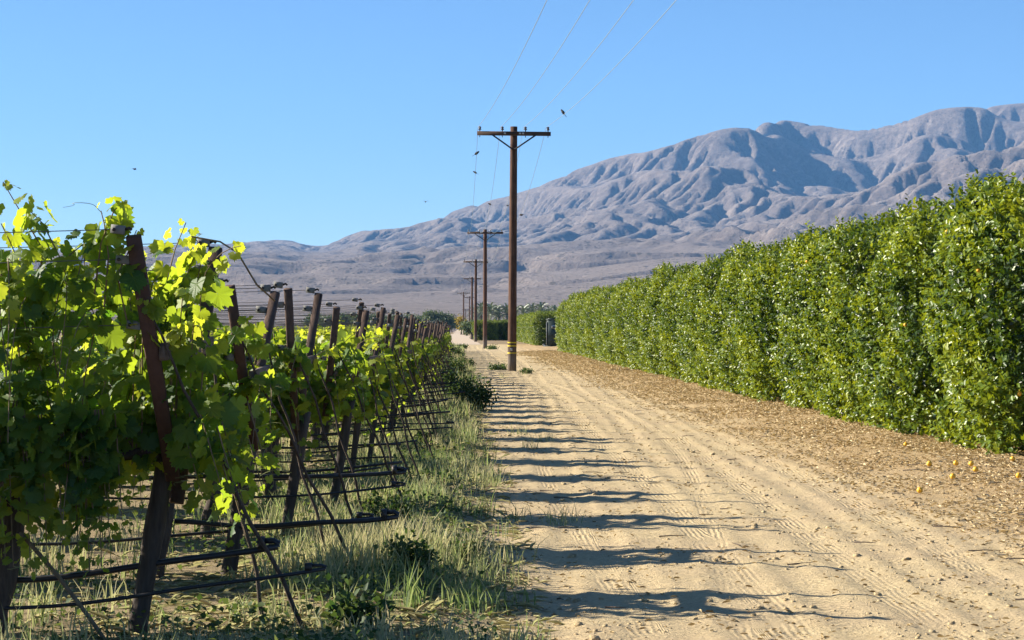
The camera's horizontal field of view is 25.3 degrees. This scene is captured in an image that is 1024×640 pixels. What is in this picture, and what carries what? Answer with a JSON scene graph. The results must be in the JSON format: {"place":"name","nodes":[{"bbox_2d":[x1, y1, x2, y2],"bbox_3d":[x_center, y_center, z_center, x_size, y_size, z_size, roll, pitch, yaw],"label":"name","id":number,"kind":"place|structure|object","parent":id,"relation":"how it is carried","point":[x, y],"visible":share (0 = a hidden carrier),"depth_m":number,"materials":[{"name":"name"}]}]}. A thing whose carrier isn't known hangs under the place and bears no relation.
{"place":"outdoors","nodes":[
{"label":"outdoors","id":0,"kind":"place"},
{"bbox_2d":[59,332,525,343],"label":"field floor","id":1,"kind":"structure","parent":0,"point":[495,342],"depth_m":251.48,"materials":[{"name":"soil"}]},
{"bbox_2d":[417,309,440,325],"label":"shade tree","id":2,"kind":"object","parent":1,"relation":"on","point":[429,314],"visible":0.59,"depth_m":618.53,"materials":[{"name":"green plant"}]},
{"bbox_2d":[433,310,456,325],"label":"shade tree","id":3,"kind":"object","parent":1,"relation":"on","point":[443,316],"visible":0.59,"depth_m":618.09,"materials":[{"name":"green plant"}]},
{"bbox_2d":[454,313,467,334],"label":"yellow shrub","id":4,"kind":"object","parent":1,"relation":"on","point":[458,319],"visible":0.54,"depth_m":479.64,"materials":[{"name":"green plant"}]},
{"bbox_2d":[458,319,473,338],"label":"roadside shrub","id":5,"kind":"object","parent":1,"relation":"on","point":[466,329],"visible":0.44,"depth_m":299.78,"materials":[{"name":"green plant"}]},
{"bbox_2d":[463,277,480,319],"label":"power pole","id":6,"kind":"object","parent":1,"relation":"on","point":[471,278],"visible":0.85,"depth_m":331.84,"materials":[{"name":"wood"}]},
{"bbox_2d":[463,259,487,341],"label":"power pole","id":7,"kind":"object","parent":1,"relation":"on","point":[475,306],"visible":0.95,"depth_m":245.86,"materials":[{"name":"wood"}]},
{"bbox_2d":[470,301,489,319],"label":"date palm","id":8,"kind":"object","parent":1,"relation":"on","point":[479,309],"visible":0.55,"depth_m":579.68,"materials":[{"name":"green plant"}]},
{"bbox_2d":[471,319,498,340],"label":"citrus tree","id":9,"kind":"object","parent":1,"relation":"on","point":[492,329],"visible":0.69,"depth_m":266.87,"materials":[{"name":"green plant"}]},
{"bbox_2d":[479,302,501,320],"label":"date palm","id":10,"kind":"object","parent":1,"relation":"on","point":[490,307],"visible":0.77,"depth_m":559.75,"materials":[{"name":"green plant"}]},
{"bbox_2d":[494,320,507,340],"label":"citrus tree","id":11,"kind":"object","parent":1,"relation":"on","point":[502,334],"visible":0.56,"depth_m":268.94,"materials":[{"name":"green plant"}]},
{"bbox_2d":[496,303,518,330],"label":"date palm","id":12,"kind":"object","parent":1,"relation":"on","point":[505,307],"visible":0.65,"depth_m":559.74,"materials":[{"name":"green plant"}]},
{"bbox_2d":[451,330,480,344],"bbox_3d":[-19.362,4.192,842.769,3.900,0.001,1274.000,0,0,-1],"label":"track","id":13,"kind":"structure","parent":0,"point":[457,337],"depth_m":290.39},
{"bbox_2d":[0,0,1023,249],"label":"sky","id":14,"kind":"structure","parent":0,"point":[307,122],"materials":[{"name":"blue"}]},
{"bbox_2d":[0,344,1023,639],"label":"verge ground","id":15,"kind":"structure","parent":0,"point":[173,568],"depth_m":14.71,"materials":[{"name":"green plant"}]},
{"bbox_2d":[0,180,290,639],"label":"grapevine","id":16,"kind":"object","parent":15,"relation":"on","point":[89,455],"visible":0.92,"depth_m":10.97,"materials":[{"name":"green plant"}]},
{"bbox_2d":[0,309,293,577],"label":"grapevine","id":17,"kind":"object","parent":15,"relation":"on","point":[271,384],"visible":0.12,"depth_m":13.66,"materials":[{"name":"green plant"}]},
{"bbox_2d":[0,224,303,633],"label":"vine trellis","id":18,"kind":"object","parent":15,"relation":"on","point":[156,355],"visible":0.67,"depth_m":11.25,"materials":[{"name":"brown wood"}]},
{"bbox_2d":[17,536,280,582],"bbox_3d":[-2.153,1.196,11.298,2.018,0.251,0.080,0,0,0],"label":"drip hose","id":19,"kind":"object","parent":18,"relation":"attached to","point":[274,543],"visible":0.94,"depth_m":11.29,"materials":[{"name":"rubber"}]},
{"bbox_2d":[4,563,326,609],"bbox_3d":[-2.034,1.318,11.203,2.250,0.252,0.062,0,0,0],"label":"drip hose","id":20,"kind":"object","parent":18,"relation":"attached to","point":[308,568],"visible":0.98,"depth_m":11.20,"materials":[{"name":"rubber"}]},
{"bbox_2d":[11,308,338,537],"bbox_3d":[-2.578,0.767,16.687,2.578,1.891,1.920,0,0,-1],"label":"grapevine","id":21,"kind":"object","parent":15,"relation":"on","point":[281,360],"visible":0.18,"depth_m":16.49,"materials":[{"name":"green plant"}]},
{"bbox_2d":[52,278,353,576],"bbox_3d":[-3.574,0.775,13.988,5.425,2.053,1.174,0,0,-1],"label":"vine trellis","id":22,"kind":"object","parent":15,"relation":"on","point":[269,311],"visible":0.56,"depth_m":13.99,"materials":[{"name":"brown wood"}]},
{"bbox_2d":[33,512,373,545],"bbox_3d":[-2.292,1.300,14.165,2.871,0.210,0.064,0,0,-1],"label":"drip hose","id":23,"kind":"object","parent":22,"relation":"attached to","point":[367,515],"visible":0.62,"depth_m":14.15,"materials":[{"name":"plastic"}]},
{"bbox_2d":[174,509,399,528],"bbox_3d":[-1.381,1.221,13.987,1.386,0.126,0.079,0,0,0],"label":"drip hose","id":24,"kind":"object","parent":22,"relation":"attached to","point":[384,516],"visible":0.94,"depth_m":13.97,"materials":[{"name":"rubber"}]},
{"bbox_2d":[92,281,364,535],"bbox_3d":[-3.605,0.767,16.709,5.203,2.081,1.174,0,0,-1],"label":"vine trellis","id":25,"kind":"object","parent":15,"relation":"on","point":[293,482],"visible":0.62,"depth_m":16.72,"materials":[{"name":"brown wood"}]},
{"bbox_2d":[61,481,405,499],"bbox_3d":[-2.280,1.246,16.640,3.009,0.131,0.080,0,0,-1],"label":"drip hose","id":26,"kind":"object","parent":25,"relation":"attached to","point":[394,483],"visible":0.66,"depth_m":16.64,"materials":[{"name":"plastic"}]},
{"bbox_2d":[135,465,406,479],"bbox_3d":[-2.281,1.131,16.845,3.016,0.110,0.106,0,0,-1],"label":"drip hose","id":27,"kind":"object","parent":25,"relation":"attached to","point":[402,470],"visible":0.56,"depth_m":16.85,"materials":[{"name":"plastic"}]},
{"bbox_2d":[94,321,390,506],"bbox_3d":[-2.348,0.864,19.482,2.647,1.718,1.798,0,0,-1],"label":"grapevine","id":28,"kind":"object","parent":15,"relation":"on","point":[343,393],"visible":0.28,"depth_m":19.23,"materials":[{"name":"green plant"}]},
{"bbox_2d":[0,367,499,639],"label":"weeds","id":29,"kind":"object","parent":15,"relation":"on","point":[252,610],"visible":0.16,"depth_m":13.07,"materials":[{"name":"green plant"}]},
{"bbox_2d":[71,307,433,463],"bbox_3d":[-3.433,0.847,24.874,5.251,1.967,1.153,0,0,-1],"label":"vine trellis","id":30,"kind":"object","parent":15,"relation":"on","point":[391,346],"visible":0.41,"depth_m":24.91,"materials":[{"name":"brown wood"}]},
{"bbox_2d":[258,440,416,453],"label":"drip hose","id":31,"kind":"object","parent":30,"relation":"attached to","point":[347,449],"visible":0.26,"depth_m":24.80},
{"bbox_2d":[281,426,409,436],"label":"drip hose","id":32,"kind":"object","parent":30,"relation":"attached to","point":[384,428],"visible":0.27,"depth_m":24.93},
{"bbox_2d":[93,309,436,440],"bbox_3d":[-3.546,0.849,30.313,5.261,1.998,1.152,0,0,-1],"label":"vine trellis","id":33,"kind":"object","parent":15,"relation":"on","point":[409,351],"visible":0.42,"depth_m":30.65,"materials":[{"name":"brown wood"}]},
{"bbox_2d":[309,421,453,425],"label":"drip hose","id":34,"kind":"object","parent":33,"relation":"attached to","point":[448,422],"visible":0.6,"depth_m":30.22,"materials":[{"name":"plastic"}]},
{"bbox_2d":[111,311,433,451],"bbox_3d":[-3.508,0.860,27.593,5.224,1.959,1.153,0,0,-1],"label":"vine trellis","id":35,"kind":"object","parent":15,"relation":"on","point":[387,339],"visible":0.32,"depth_m":27.63,"materials":[{"name":"brown wood"}]},
{"bbox_2d":[310,411,450,421],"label":"drip hose","id":36,"kind":"object","parent":35,"relation":"attached to","point":[412,414],"visible":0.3,"depth_m":27.55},
{"bbox_2d":[326,427,451,435],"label":"drip hose","id":37,"kind":"object","parent":35,"relation":"attached to","point":[401,430],"visible":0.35,"depth_m":27.50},
{"bbox_2d":[112,311,435,426],"bbox_3d":[-4.360,0.860,33.015,6.716,1.992,1.152,0,0,-1],"label":"vine trellis","id":38,"kind":"object","parent":15,"relation":"on","point":[400,333],"visible":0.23,"depth_m":33.05,"materials":[{"name":"brown wood"}]},
{"bbox_2d":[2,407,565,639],"bbox_3d":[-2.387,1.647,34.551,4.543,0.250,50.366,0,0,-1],"label":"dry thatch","id":39,"kind":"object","parent":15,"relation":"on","point":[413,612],"visible":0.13,"depth_m":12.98,"materials":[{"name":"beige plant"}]},
{"bbox_2d":[213,302,402,506],"bbox_3d":[-3.491,0.832,19.431,5.266,1.969,1.177,0,0,-1],"label":"vine trellis","id":40,"kind":"object","parent":15,"relation":"on","point":[345,435],"visible":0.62,"depth_m":19.44,"materials":[{"name":"brown wood"}]},
{"bbox_2d":[118,467,380,487],"bbox_3d":[-2.389,1.335,19.332,2.554,0.176,0.061,0,0,-2],"label":"drip hose","id":41,"kind":"object","parent":40,"relation":"attached to","point":[373,468],"visible":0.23,"depth_m":19.34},
{"bbox_2d":[194,461,401,472],"bbox_3d":[-2.306,1.259,19.472,2.730,0.104,0.068,0,0,-2],"label":"drip hose","id":42,"kind":"object","parent":40,"relation":"attached to","point":[349,467],"visible":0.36,"depth_m":19.51,"materials":[{"name":"black plastic"}]},
{"bbox_2d":[254,324,399,467],"bbox_3d":[-2.352,0.882,24.951,2.300,1.683,1.789,0,0,-1],"label":"grapevine","id":43,"kind":"object","parent":15,"relation":"on","point":[385,386],"visible":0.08,"depth_m":24.64,"materials":[{"name":"green plant"}]},
{"bbox_2d":[238,298,418,480],"bbox_3d":[-3.486,0.805,22.153,5.227,2.034,1.175,0,0,-1],"label":"vine trellis","id":44,"kind":"object","parent":15,"relation":"on","point":[356,434],"visible":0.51,"depth_m":22.18,"materials":[{"name":"brown wood"}]},
{"bbox_2d":[279,456,393,462],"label":"drip hose","id":45,"kind":"object","parent":44,"relation":"attached to","point":[332,459],"visible":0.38,"depth_m":22.09,"materials":[{"name":"black plastic"}]},
{"bbox_2d":[281,443,400,448],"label":"drip hose","id":46,"kind":"object","parent":44,"relation":"attached to","point":[350,445],"visible":0.34,"depth_m":22.28,"materials":[{"name":"black plastic"}]},
{"bbox_2d":[272,327,389,473],"bbox_3d":[-2.289,0.897,22.205,2.206,1.650,1.769,0,0,-1],"label":"grapevine","id":47,"kind":"object","parent":15,"relation":"on","point":[379,376],"visible":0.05,"depth_m":21.99,"materials":[{"name":"green plant"}]},
{"bbox_2d":[217,325,448,413],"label":"vine trellis","id":48,"kind":"object","parent":15,"relation":"on","point":[423,337],"visible":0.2,"depth_m":38.78,"materials":[{"name":"brown wood"}]},
{"bbox_2d":[295,319,409,453],"bbox_3d":[-2.337,0.858,27.719,2.206,1.769,1.769,0,0,-1],"label":"grapevine","id":49,"kind":"object","parent":15,"relation":"on","point":[403,356],"visible":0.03,"depth_m":27.50,"materials":[{"name":"green plant"}]},
{"bbox_2d":[315,578,399,629],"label":"weed bush","id":50,"kind":"object","parent":15,"relation":"on","point":[349,602],"visible":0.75,"depth_m":11.40,"materials":[{"name":"green plant"}]},
{"bbox_2d":[274,317,445,399],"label":"vine trellis","id":51,"kind":"object","parent":15,"relation":"on","point":[427,327],"visible":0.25,"depth_m":43.80,"materials":[{"name":"brown wood"}]},
{"bbox_2d":[280,316,442,418],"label":"vine trellis","id":52,"kind":"object","parent":15,"relation":"on","point":[418,335],"visible":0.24,"depth_m":36.19,"materials":[{"name":"brown wood"}]},
{"bbox_2d":[275,320,447,406],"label":"vine trellis","id":53,"kind":"object","parent":15,"relation":"on","point":[422,330],"visible":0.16,"depth_m":41.64,"materials":[{"name":"brown wood"}]},
{"bbox_2d":[305,320,423,425],"bbox_3d":[-2.375,0.871,33.095,2.206,1.779,1.769,0,0,-1],"label":"grapevine","id":54,"kind":"object","parent":15,"relation":"on","point":[417,349],"visible":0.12,"depth_m":32.84,"materials":[{"name":"green plant"}]},
{"bbox_2d":[320,349,410,442],"bbox_3d":[-2.477,0.937,30.331,2.300,1.603,1.789,0,0,-1],"label":"grapevine","id":55,"kind":"object","parent":15,"relation":"on","point":[326,428],"depth_m":30.27,"materials":[{"name":"green plant"}]},
{"bbox_2d":[282,362,482,436],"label":"verge grass","id":56,"kind":"structure","parent":15,"relation":"on","point":[454,403],"depth_m":38.77,"materials":[{"name":"green plant"}]},
{"bbox_2d":[318,319,446,394],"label":"vine trellis","id":57,"kind":"object","parent":15,"relation":"on","point":[430,329],"visible":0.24,"depth_m":47.08,"materials":[{"name":"brown wood"}]},
{"bbox_2d":[353,486,422,528],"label":"weed bush","id":58,"kind":"object","parent":15,"relation":"on","point":[383,505],"visible":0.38,"depth_m":16.73,"materials":[{"name":"green plant"}]},
{"bbox_2d":[347,321,435,380],"bbox_3d":[-2.758,0.897,44.007,2.706,1.772,1.720,0,0,-1],"label":"grapevine","id":59,"kind":"object","parent":15,"relation":"on","point":[427,346],"visible":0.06,"depth_m":43.78,"materials":[{"name":"green plant"}]},
{"bbox_2d":[373,526,442,577],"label":"weed bush","id":60,"kind":"object","parent":15,"relation":"on","point":[418,552],"visible":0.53,"depth_m":13.93,"materials":[{"name":"green plant"}]},
{"bbox_2d":[413,425,436,443],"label":"weed bush","id":61,"kind":"object","parent":15,"relation":"on","point":[419,434],"visible":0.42,"depth_m":29.13,"materials":[{"name":"green plant"}]},
{"bbox_2d":[426,359,461,390],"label":"weed bush","id":62,"kind":"object","parent":15,"relation":"on","point":[448,377],"visible":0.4,"depth_m":51.09,"materials":[{"name":"green plant"}]},
{"bbox_2d":[442,353,468,373],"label":"weed bush","id":63,"kind":"object","parent":15,"relation":"on","point":[452,364],"visible":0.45,"depth_m":71.92,"materials":[{"name":"green plant"}]},
{"bbox_2d":[444,342,474,368],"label":"verge grass","id":64,"kind":"structure","parent":15,"relation":"on","point":[456,355],"depth_m":110.66,"materials":[{"name":"green plant"}]},
{"bbox_2d":[438,528,489,563],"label":"grass tuft","id":65,"kind":"object","parent":15,"relation":"on","point":[469,546],"visible":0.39,"depth_m":14.98,"materials":[{"name":"green plant"}]},
{"bbox_2d":[444,369,500,409],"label":"weed bush","id":66,"kind":"object","parent":15,"relation":"on","point":[479,395],"visible":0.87,"depth_m":43.85,"materials":[{"name":"green plant"}]},
{"bbox_2d":[528,310,557,345],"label":"citrus tree","id":67,"kind":"object","parent":15,"relation":"on","point":[540,318],"visible":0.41,"depth_m":194.60,"materials":[{"name":"green plant"}]},
{"bbox_2d":[543,318,556,345],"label":"portable toilet","id":68,"kind":"object","parent":15,"relation":"on","point":[551,332],"visible":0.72,"depth_m":182.56,"materials":[{"name":"grey plastic"}]},
{"bbox_2d":[548,322,556,344],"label":"door","id":69,"kind":"structure","parent":68,"relation":"in","point":[551,325],"depth_m":182.54,"materials":[{"name":"grey plastic"}]},
{"bbox_2d":[554,299,565,350],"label":"citrus tree","id":70,"kind":"object","parent":15,"relation":"on","point":[557,339],"visible":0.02,"depth_m":142.64,"materials":[{"name":"green plant"}]},
{"bbox_2d":[555,300,567,351],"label":"citrus tree","id":71,"kind":"object","parent":15,"relation":"on","point":[561,310],"visible":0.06,"depth_m":137.90,"materials":[{"name":"green plant"}]},
{"bbox_2d":[559,291,578,352],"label":"citrus tree","id":72,"kind":"object","parent":15,"relation":"on","point":[564,328],"visible":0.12,"depth_m":133.07,"materials":[{"name":"green plant"}]},
{"bbox_2d":[564,292,578,353],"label":"citrus tree","id":73,"kind":"object","parent":15,"relation":"on","point":[569,320],"visible":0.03,"depth_m":127.58,"materials":[{"name":"green plant"}]},
{"bbox_2d":[570,290,587,354],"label":"citrus tree","id":74,"kind":"object","parent":15,"relation":"on","point":[574,338],"visible":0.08,"depth_m":122.62,"materials":[{"name":"green plant"}]},
{"bbox_2d":[573,295,586,356],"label":"citrus tree","id":75,"kind":"object","parent":15,"relation":"on","point":[578,311],"visible":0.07,"depth_m":118.27,"materials":[{"name":"green plant"}]},
{"bbox_2d":[577,286,600,357],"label":"citrus tree","id":76,"kind":"object","parent":15,"relation":"on","point":[583,344],"visible":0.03,"depth_m":113.51,"materials":[{"name":"green plant"}]},
{"bbox_2d":[583,285,613,359],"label":"citrus tree","id":77,"kind":"object","parent":15,"relation":"on","point":[589,333],"visible":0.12,"depth_m":107.56,"materials":[{"name":"green plant"}]},
{"bbox_2d":[591,287,607,360],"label":"citrus tree","id":78,"kind":"object","parent":15,"relation":"on","point":[596,341],"visible":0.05,"depth_m":102.99,"materials":[{"name":"green plant"}]},
{"bbox_2d":[594,284,617,362],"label":"citrus tree","id":79,"kind":"object","parent":15,"relation":"on","point":[603,304],"visible":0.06,"depth_m":98.26,"materials":[{"name":"green plant"}]},
{"bbox_2d":[600,282,622,364],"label":"citrus tree","id":80,"kind":"object","parent":15,"relation":"on","point":[610,347],"visible":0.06,"depth_m":93.22,"materials":[{"name":"green plant"}]},
{"bbox_2d":[609,275,650,367],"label":"citrus tree","id":81,"kind":"object","parent":15,"relation":"on","point":[619,321],"visible":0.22,"depth_m":87.63,"materials":[{"name":"green plant"}]},
{"bbox_2d":[621,279,651,369],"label":"citrus tree","id":82,"kind":"object","parent":15,"relation":"on","point":[630,345],"visible":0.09,"depth_m":83.01,"materials":[{"name":"green plant"}]},
{"bbox_2d":[628,278,666,372],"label":"citrus tree","id":83,"kind":"object","parent":15,"relation":"on","point":[641,292],"visible":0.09,"depth_m":78.61,"materials":[{"name":"green plant"}]},
{"bbox_2d":[637,259,704,374],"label":"citrus tree","id":84,"kind":"object","parent":15,"relation":"on","point":[651,351],"visible":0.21,"depth_m":72.58,"materials":[{"name":"green plant"}]},
{"bbox_2d":[654,269,690,379],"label":"citrus tree","id":85,"kind":"object","parent":15,"relation":"on","point":[667,327],"visible":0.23,"depth_m":67.78,"materials":[{"name":"green plant"}]},
{"bbox_2d":[671,267,716,382],"bbox_3d":[6.645,0.143,63.654,4.346,3.514,5.429,0,0,-1],"label":"citrus tree","id":86,"kind":"object","parent":15,"relation":"on","point":[683,351],"visible":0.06,"depth_m":63.28,"materials":[{"name":"green plant"}]},
{"bbox_2d":[680,251,757,389],"bbox_3d":[6.475,0.019,58.697,4.080,3.751,5.640,0,0,-1],"label":"citrus tree","id":87,"kind":"object","parent":15,"relation":"on","point":[705,285],"visible":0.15,"depth_m":58.12,"materials":[{"name":"green plant"}]},
{"bbox_2d":[704,237,789,393],"bbox_3d":[6.861,-0.049,53.692,4.558,3.853,5.634,0,0,-1],"label":"citrus tree","id":88,"kind":"object","parent":15,"relation":"on","point":[726,362],"visible":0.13,"depth_m":52.90,"materials":[{"name":"green plant"}]},
{"bbox_2d":[727,244,812,401],"bbox_3d":[6.700,0.063,48.734,4.112,3.585,5.600,0,0,-1],"label":"citrus tree","id":89,"kind":"object","parent":15,"relation":"on","point":[753,297],"visible":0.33,"depth_m":47.73,"materials":[{"name":"green plant"}]},
{"bbox_2d":[768,217,888,409],"bbox_3d":[7.160,-0.070,43.781,4.346,3.835,5.429,0,0,-1],"label":"citrus tree","id":90,"kind":"object","parent":15,"relation":"on","point":[792,280],"visible":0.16,"depth_m":43.28,"materials":[{"name":"green plant"}]},
{"bbox_2d":[792,212,934,422],"bbox_3d":[7.001,-0.040,38.824,4.080,3.745,5.640,0,0,-1],"label":"citrus tree","id":91,"kind":"object","parent":15,"relation":"on","point":[840,254],"visible":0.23,"depth_m":38.15,"materials":[{"name":"green plant"}]},
{"bbox_2d":[848,193,1004,436],"bbox_3d":[7.351,-0.045,33.818,4.558,3.714,5.634,0,0,-1],"label":"citrus tree","id":92,"kind":"object","parent":15,"relation":"on","point":[904,248],"visible":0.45,"depth_m":32.94,"materials":[{"name":"green plant"}]},
{"bbox_2d":[913,169,1023,453],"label":"citrus tree","id":93,"kind":"object","parent":15,"relation":"on","point":[985,392],"visible":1,"depth_m":28.03,"materials":[{"name":"green plant"}]},
{"bbox_2d":[4,103,1023,328],"bbox_3d":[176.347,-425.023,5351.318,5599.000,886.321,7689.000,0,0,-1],"label":"mountains","id":94,"kind":"structure","parent":0,"point":[611,221],"depth_m":6037.64,"materials":[{"name":"stone"}]},
{"bbox_2d":[464,344,1023,639],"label":"dirt road","id":95,"kind":"structure","parent":0,"point":[767,580],"depth_m":18.02,"materials":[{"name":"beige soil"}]},
{"bbox_2d":[467,229,502,348],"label":"power pole","id":96,"kind":"object","parent":95,"relation":"on","point":[484,233],"visible":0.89,"depth_m":169.88,"materials":[{"name":"wood"}]},
{"bbox_2d":[487,359,507,369],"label":"weed bush","id":97,"kind":"object","parent":95,"relation":"on","point":[501,366],"visible":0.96,"depth_m":84.89,"materials":[{"name":"green plant"}]},
{"bbox_2d":[477,126,550,370],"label":"power pole","id":98,"kind":"object","parent":95,"relation":"on","point":[513,133],"visible":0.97,"depth_m":82.90,"materials":[{"name":"brown wood"}]},
{"bbox_2d":[460,0,546,291],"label":"power line","id":99,"kind":"object","parent":98,"relation":"attached to","point":[498,96],"visible":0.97,"depth_m":60.23,"materials":[{"name":"black metal"}]},
{"bbox_2d":[468,0,589,279],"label":"power line","id":100,"kind":"object","parent":98,"relation":"attached to","point":[525,98],"visible":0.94,"depth_m":62.68,"materials":[{"name":"black metal"}]},
{"bbox_2d":[466,0,633,297],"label":"power line","id":101,"kind":"object","parent":98,"relation":"attached to","point":[560,91],"visible":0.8,"depth_m":60.60,"materials":[{"name":"black metal"}]},
{"bbox_2d":[480,0,675,277],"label":"power line","id":102,"kind":"object","parent":98,"relation":"attached to","point":[590,91],"visible":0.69,"depth_m":60.71,"materials":[{"name":"black metal"}]},
{"bbox_2d":[444,371,584,601],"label":"track tufts","id":103,"kind":"object","parent":95,"relation":"on","point":[551,516],"visible":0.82,"depth_m":18.56,"materials":[{"name":"green plant"}]},
{"bbox_2d":[460,373,1018,639],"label":"dirt clods","id":104,"kind":"object","parent":95,"relation":"on","point":[572,555],"visible":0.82,"depth_m":16.14,"materials":[{"name":"beige soil"}]},
{"bbox_2d":[496,370,1023,607],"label":"twigs","id":105,"kind":"object","parent":95,"relation":"on","point":[720,508],"visible":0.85,"depth_m":21.42,"materials":[{"name":"brown wood"}]},
{"bbox_3d":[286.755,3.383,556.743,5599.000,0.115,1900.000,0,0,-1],"label":"valley floor","id":106,"kind":"structure","parent":0,"visible":0},
{"bbox_2d":[516,350,1023,562],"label":"dry leaf litter","id":107,"kind":"object","parent":106,"relation":"on","point":[694,398],"visible":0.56,"depth_m":30.57,"materials":[{"name":"brown plant"}]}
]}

